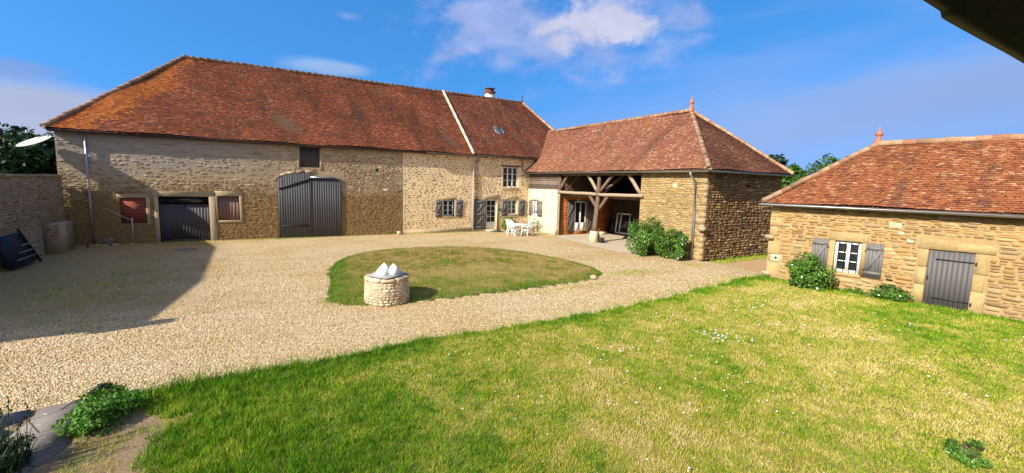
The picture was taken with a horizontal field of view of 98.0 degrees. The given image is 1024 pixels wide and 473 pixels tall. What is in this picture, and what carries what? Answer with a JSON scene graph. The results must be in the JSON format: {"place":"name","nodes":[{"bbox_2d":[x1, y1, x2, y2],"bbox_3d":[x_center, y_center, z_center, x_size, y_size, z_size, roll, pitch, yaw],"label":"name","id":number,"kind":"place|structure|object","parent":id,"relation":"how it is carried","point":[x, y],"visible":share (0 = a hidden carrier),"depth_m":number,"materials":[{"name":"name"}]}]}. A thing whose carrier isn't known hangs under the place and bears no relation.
{"place":"outdoors","nodes":[
{"label":"outdoors","id":0,"kind":"place"},
{"bbox_2d":[0,399,84,472],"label":"concrete paving","id":1,"kind":"structure","parent":0,"point":[52,444],"depth_m":5.69,"materials":[{"name":"grey concrete"}]},
{"bbox_2d":[0,396,43,472],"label":"tall weed","id":2,"kind":"object","parent":1,"relation":"on","point":[11,454],"visible":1,"depth_m":4.94,"materials":[{"name":"green plant"}]},
{"bbox_2d":[176,248,196,250],"bbox_3d":[-14.708,0.574,20.126,0.840,0.030,0.819,-2,8,-31],"label":"manhole cover","id":3,"kind":"object","parent":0,"point":[184,249],"visible":1,"depth_m":19.97,"materials":[{"name":"metal"}]},
{"bbox_2d":[0,230,763,472],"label":"gravel yard","id":4,"kind":"structure","parent":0,"point":[83,259],"depth_m":11.90,"materials":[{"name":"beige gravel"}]},
{"bbox_2d":[0,228,41,268],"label":"slatted panel","id":5,"kind":"object","parent":4,"relation":"on","point":[17,250],"visible":1,"depth_m":15.22,"materials":[{"name":"metal"}]},
{"bbox_2d":[0,173,65,271],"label":"boundary wall","id":6,"kind":"structure","parent":4,"relation":"on","point":[31,205],"depth_m":16.97,"materials":[{"name":"stone"}]},
{"bbox_2d":[43,220,74,253],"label":"buttress","id":7,"kind":"structure","parent":4,"relation":"on","point":[58,237],"depth_m":18.16,"materials":[{"name":"stone"}]},
{"bbox_2d":[86,224,94,247],"bbox_3d":[-19.072,-0.029,20.131,0.050,1.026,0.661,-1,7,-17],"label":"wooden stake","id":8,"kind":"object","parent":4,"relation":"on","point":[90,235],"visible":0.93,"depth_m":20.11,"materials":[{"name":"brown wood"}]},
{"bbox_2d":[0,387,185,472],"bbox_3d":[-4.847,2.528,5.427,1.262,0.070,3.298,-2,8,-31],"label":"dirt ground","id":9,"kind":"structure","parent":4,"relation":"on","point":[93,440],"depth_m":5.38,"materials":[{"name":"brown soil"}]},
{"bbox_2d":[50,384,148,440],"bbox_3d":[-5.555,2.315,6.035,0.876,0.395,1.232,1,7,-2],"label":"leafy weed","id":10,"kind":"object","parent":9,"relation":"on","point":[92,414],"visible":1,"depth_m":5.82,"materials":[{"name":"green plant"}]},
{"bbox_2d":[87,381,126,398],"bbox_3d":[-5.959,2.271,6.556,0.450,0.326,0.374,-2,8,-31],"label":"dark weed","id":11,"kind":"object","parent":9,"relation":"on","point":[105,385],"visible":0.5,"depth_m":6.45,"materials":[{"name":"green plant"}]},
{"bbox_2d":[103,238,115,245],"bbox_3d":[-18.727,0.257,20.698,0.400,0.320,0.250,-2,8,-31],"label":"concrete block","id":12,"kind":"object","parent":4,"relation":"on","point":[110,241],"depth_m":20.62,"materials":[{"name":"grey concrete"}]},
{"bbox_2d":[86,243,134,246],"bbox_3d":[-18.679,0.373,20.696,1.800,0.092,0.752,-2,8,-31],"label":"rubble","id":13,"kind":"object","parent":4,"relation":"on","point":[100,245],"visible":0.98,"depth_m":20.49,"materials":[{"name":"stone"}]},
{"bbox_2d":[105,208,133,242],"bbox_3d":[-18.604,-0.487,21.107,1.000,1.709,0.038,-2,7,-25],"label":"handrail","id":14,"kind":"object","parent":4,"relation":"on","point":[132,224],"visible":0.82,"depth_m":21.29,"materials":[{"name":"grey metal"}]},
{"bbox_2d":[364,272,408,306],"bbox_3d":[-3.459,1.455,12.314,1.228,0.774,1.226,-2,8,-31],"label":"stone well","id":15,"kind":"object","parent":4,"relation":"on","point":[379,292],"visible":0.94,"depth_m":11.81,"materials":[{"name":"beige stone"}]},
{"bbox_2d":[367,263,408,278],"bbox_3d":[-3.395,0.883,12.220,0.720,0.365,0.840,5,8,31],"label":"well cover","id":16,"kind":"object","parent":15,"relation":"on","point":[385,271],"visible":1,"depth_m":12.10,"materials":[{"name":"white plastic"}]},
{"bbox_2d":[322,246,602,305],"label":"grass island","id":17,"kind":"structure","parent":4,"relation":"on","point":[479,276],"depth_m":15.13,"materials":[{"name":"plant"}]},
{"bbox_2d":[418,279,596,301],"bbox_3d":[0.242,1.690,14.062,6.731,0.050,0.221,-3,8,-33],"label":"kerb edging","id":18,"kind":"object","parent":4,"relation":"on","point":[507,291],"visible":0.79,"depth_m":13.75,"materials":[{"name":"stone"}]},
{"bbox_2d":[498,216,516,231],"bbox_3d":[-0.289,-0.878,31.259,1.000,1.143,1.442,6,8,35],"label":"golden shrub","id":19,"kind":"object","parent":4,"relation":"on","point":[504,225],"visible":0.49,"depth_m":31.09,"materials":[{"name":"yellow plant"}]},
{"bbox_2d":[506,219,517,234],"bbox_3d":[-0.009,-0.648,29.866,0.630,0.966,0.700,-4,9,-39],"label":"garden chair","id":20,"kind":"object","parent":4,"relation":"on","point":[508,224],"visible":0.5,"depth_m":29.88,"materials":[{"name":"white plastic"}]},
{"bbox_2d":[507,221,519,236],"bbox_3d":[0.083,-0.503,28.650,0.630,0.966,0.700,6,8,34],"label":"garden chair","id":21,"kind":"object","parent":4,"relation":"on","point":[511,224],"visible":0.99,"depth_m":28.46,"materials":[{"name":"white plastic"}]},
{"bbox_2d":[513,223,527,235],"bbox_3d":[0.479,-0.445,29.265,1.140,0.753,1.140,-2,8,-31],"label":"garden table","id":22,"kind":"object","parent":4,"relation":"on","point":[520,224],"visible":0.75,"depth_m":29.06,"materials":[{"name":"white plastic"}]},
{"bbox_2d":[521,222,533,236],"bbox_3d":[1.004,-0.484,28.689,0.700,0.966,0.630,8,9,44],"label":"garden chair","id":23,"kind":"object","parent":4,"relation":"on","point":[529,228],"visible":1,"depth_m":28.52,"materials":[{"name":"white plastic"}]},
{"bbox_2d":[522,220,534,234],"bbox_3d":[1.107,-0.596,29.674,0.700,0.966,0.630,-1,7,-23],"label":"garden chair","id":24,"kind":"object","parent":4,"relation":"on","point":[530,226],"visible":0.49,"depth_m":29.64,"materials":[{"name":"white plastic"}]},
{"bbox_2d":[526,216,539,231],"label":"climbing rose","id":25,"kind":"object","parent":4,"relation":"on","point":[534,227],"visible":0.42,"depth_m":31.41,"materials":[{"name":"yellow plant"}]},
{"bbox_2d":[625,216,665,255],"bbox_3d":[6.751,-0.046,22.078,2.065,1.985,2.063,1,7,-7],"label":"flowering shrub","id":26,"kind":"object","parent":4,"relation":"on","point":[646,240],"visible":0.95,"depth_m":21.77,"materials":[{"name":"green plant"}]},
{"bbox_2d":[656,228,688,259],"bbox_3d":[7.535,0.354,20.849,1.257,1.515,1.460,1,7,-2],"label":"flowering shrub","id":27,"kind":"object","parent":4,"relation":"on","point":[677,241],"visible":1,"depth_m":20.67,"materials":[{"name":"green plant"}]},
{"bbox_2d":[0,0,1023,173],"label":"sky","id":28,"kind":"structure","parent":0,"point":[804,81],"materials":[{"name":"blue"}]},
{"bbox_2d":[128,273,1023,472],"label":"lawn","id":29,"kind":"structure","parent":0,"point":[630,451],"depth_m":6.80,"materials":[{"name":"plant"}]},
{"bbox_2d":[397,281,1022,472],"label":"lawn daisies","id":30,"kind":"object","parent":29,"relation":"on","point":[728,374],"visible":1,"depth_m":8.62,"materials":[{"name":"white plant"}]},
{"bbox_2d":[786,251,837,290],"bbox_3d":[10.336,1.182,15.371,1.556,1.288,1.244,6,8,34],"label":"rose bush","id":31,"kind":"object","parent":29,"relation":"on","point":[809,272],"visible":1,"depth_m":15.11,"materials":[{"name":"green plant"}]},
{"bbox_2d":[845,286,864,293],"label":"weed","id":32,"kind":"object","parent":29,"relation":"on","point":[859,291],"visible":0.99,"depth_m":14.62,"materials":[{"name":"green plant"}]},
{"bbox_2d":[865,284,913,301],"bbox_3d":[11.820,1.753,13.933,0.554,0.563,1.195,-2,8,-31],"label":"plant","id":33,"kind":"object","parent":29,"relation":"on","point":[890,292],"visible":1,"depth_m":13.85,"materials":[{"name":"green plant"}]},
{"bbox_2d":[942,438,992,468],"bbox_3d":[5.729,2.732,5.618,0.431,0.237,0.660,7,8,38],"label":"clover clump","id":34,"kind":"object","parent":29,"relation":"on","point":[954,447],"visible":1,"depth_m":5.62,"materials":[{"name":"green plant"}]},
{"bbox_2d":[556,233,655,253],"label":"concrete floor","id":35,"kind":"structure","parent":0,"point":[615,242],"depth_m":27.16,"materials":[{"name":"beige concrete"}]},
{"bbox_2d":[608,219,615,233],"bbox_3d":[7.168,-0.740,31.795,0.400,1.040,0.450,-2,8,-31],"label":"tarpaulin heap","id":36,"kind":"object","parent":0,"point":[611,230],"visible":1,"depth_m":31.70,"materials":[{"name":"black plastic"}]},
{"bbox_2d":[713,256,767,272],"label":"dirt path","id":37,"kind":"structure","parent":0,"point":[758,265],"depth_m":20.00,"materials":[{"name":"beige soil"}]},
{"bbox_2d":[710,254,767,263],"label":"verge grass","id":38,"kind":"structure","parent":37,"relation":"on","point":[742,258],"depth_m":21.18,"materials":[{"name":"green plant"}]},
{"label":"ground","id":39,"kind":"structure","parent":0,"visible":0},
{"bbox_2d":[0,122,15,143],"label":"broadleaf tree","id":40,"kind":"object","parent":39,"relation":"on","point":[2,130],"visible":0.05,"depth_m":30.18,"materials":[{"name":"green plant"}]},
{"bbox_2d":[0,125,53,173],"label":"broadleaf tree","id":41,"kind":"object","parent":39,"relation":"on","point":[14,159],"visible":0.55,"depth_m":28.32,"materials":[{"name":"green plant"}]},
{"bbox_2d":[33,132,57,173],"bbox_3d":[-31.645,-4.218,31.547,4.303,6.220,4.393,-2,8,-31],"label":"broadleaf tree","id":42,"kind":"object","parent":39,"relation":"on","point":[50,145],"visible":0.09,"depth_m":29.94,"materials":[{"name":"green plant"}]},
{"bbox_2d":[39,55,474,244],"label":"stone barn","id":43,"kind":"structure","parent":39,"relation":"on","point":[186,148],"depth_m":24.59,"materials":[{"name":"brown stone"}]},
{"bbox_2d":[16,130,52,146],"bbox_3d":[-20.436,-4.154,19.002,1.113,0.704,0.971,-2,8,-31],"label":"satellite dish","id":44,"kind":"object","parent":43,"relation":"attached to","point":[36,140],"visible":1,"depth_m":19.15,"materials":[{"name":"metal"}]},
{"bbox_2d":[158,196,210,241],"bbox_3d":[-16.632,-0.907,22.672,2.080,2.280,0.100,-2,8,-31],"label":"garage door","id":45,"kind":"structure","parent":43,"relation":"in","point":[172,227],"depth_m":22.63,"materials":[{"name":"metal"}]},
{"bbox_2d":[277,173,341,237],"bbox_3d":[-11.465,-1.783,25.371,3.296,3.620,0.162,-2,8,-31],"label":"barn door","id":46,"kind":"structure","parent":43,"relation":"in","point":[309,205],"depth_m":25.30,"materials":[{"name":"wood"}]},
{"bbox_2d":[443,199,452,215],"bbox_3d":[-4.316,-1.933,29.884,0.800,1.120,0.072,-2,8,-31],"label":"window","id":47,"kind":"structure","parent":43,"relation":"in","point":[447,203],"depth_m":29.87,"materials":[{"name":"white paint"}]},
{"bbox_2d":[445,87,577,231],"bbox_3d":[-1.002,-6.581,37.041,10.102,11.120,11.085,-2,8,-31],"label":"farmhouse","id":48,"kind":"object","parent":39,"relation":"on","point":[506,138],"visible":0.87,"depth_m":32.36,"materials":[{"name":"brown stone"}]},
{"bbox_2d":[486,199,495,228],"bbox_3d":[-1.527,-1.588,31.600,0.840,2.100,0.072,-2,8,-31],"label":"glazed door","id":49,"kind":"structure","parent":48,"relation":"in","point":[491,203],"depth_m":31.61,"materials":[{"name":"white paint"}]},
{"bbox_2d":[503,166,517,187],"bbox_3d":[-0.166,-4.264,32.014,1.280,1.490,0.072,-2,8,-31],"label":"window","id":50,"kind":"structure","parent":48,"relation":"in","point":[510,174],"depth_m":32.04,"materials":[{"name":"white paint"}]},
{"bbox_2d":[508,200,515,213],"bbox_3d":[-0.052,-2.162,32.407,0.800,1.070,0.072,-2,8,-31],"label":"window","id":51,"kind":"structure","parent":48,"relation":"in","point":[511,203],"depth_m":32.43,"materials":[{"name":"white paint"}]},
{"bbox_2d":[525,97,794,260],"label":"cart shed","id":52,"kind":"structure","parent":39,"relation":"on","point":[705,185],"depth_m":23.23,"materials":[{"name":"brown stone"}]},
{"bbox_2d":[533,200,537,214],"bbox_3d":[1.759,-2.102,32.299,0.072,1.070,0.700,-2,8,-31],"label":"window","id":53,"kind":"structure","parent":52,"relation":"in","point":[535,203],"depth_m":32.38,"materials":[{"name":"white paint"}]},
{"bbox_2d":[573,201,586,230],"bbox_3d":[4.697,-1.410,30.694,1.040,2.080,0.072,-2,8,-31],"label":"glazed door","id":54,"kind":"structure","parent":52,"relation":"in","point":[580,207],"depth_m":30.68,"materials":[{"name":"white paint"}]},
{"bbox_2d":[614,213,630,234],"bbox_3d":[7.729,-0.901,31.084,0.238,1.436,1.300,-2,8,-31],"label":"leaning window","id":55,"kind":"structure","parent":52,"relation":"in","point":[622,225],"depth_m":31.07,"materials":[{"name":"white paint"}]},
{"bbox_2d":[768,154,787,166],"bbox_3d":[23.677,-4.223,41.129,2.933,6.864,3.194,4,7,21],"label":"conifer tree","id":56,"kind":"object","parent":39,"relation":"on","point":[780,159],"visible":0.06,"depth_m":39.84,"materials":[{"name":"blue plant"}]},
{"bbox_2d":[781,162,822,188],"bbox_3d":[23.728,-3.367,37.928,4.285,5.909,4.576,-2,8,-31],"label":"broadleaf tree","id":57,"kind":"object","parent":39,"relation":"on","point":[799,173],"visible":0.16,"depth_m":36.80,"materials":[{"name":"green plant"}]},
{"bbox_2d":[812,153,838,171],"bbox_3d":[27.524,-3.759,38.207,5.768,6.820,3.879,-2,8,-31],"label":"broadleaf tree","id":58,"kind":"object","parent":39,"relation":"on","point":[833,159],"visible":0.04,"depth_m":38.16,"materials":[{"name":"green plant"}]},
{"bbox_2d":[760,127,1023,321],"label":"stone cottage","id":59,"kind":"structure","parent":39,"relation":"on","point":[938,222],"depth_m":13.81,"materials":[{"name":"stone"}]},
{"bbox_2d":[833,241,861,273],"bbox_3d":[11.380,0.703,15.091,0.153,1.110,0.753,-3,8,-33],"label":"window","id":60,"kind":"structure","parent":59,"relation":"in","point":[847,254],"depth_m":15.08,"materials":[{"name":"white paint"}]},
{"bbox_2d":[922,249,976,310],"bbox_3d":[12.807,1.278,13.031,0.110,1.700,1.047,-3,8,-36],"label":"door","id":61,"kind":"structure","parent":59,"relation":"in","point":[946,278],"depth_m":13.05,"materials":[{"name":"grey wood"}]},
{"bbox_2d":[923,0,1023,63],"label":"house","id":62,"kind":"structure","parent":39,"relation":"on","point":[998,24],"depth_m":0.41,"materials":[{"name":"paint"}]}
]}

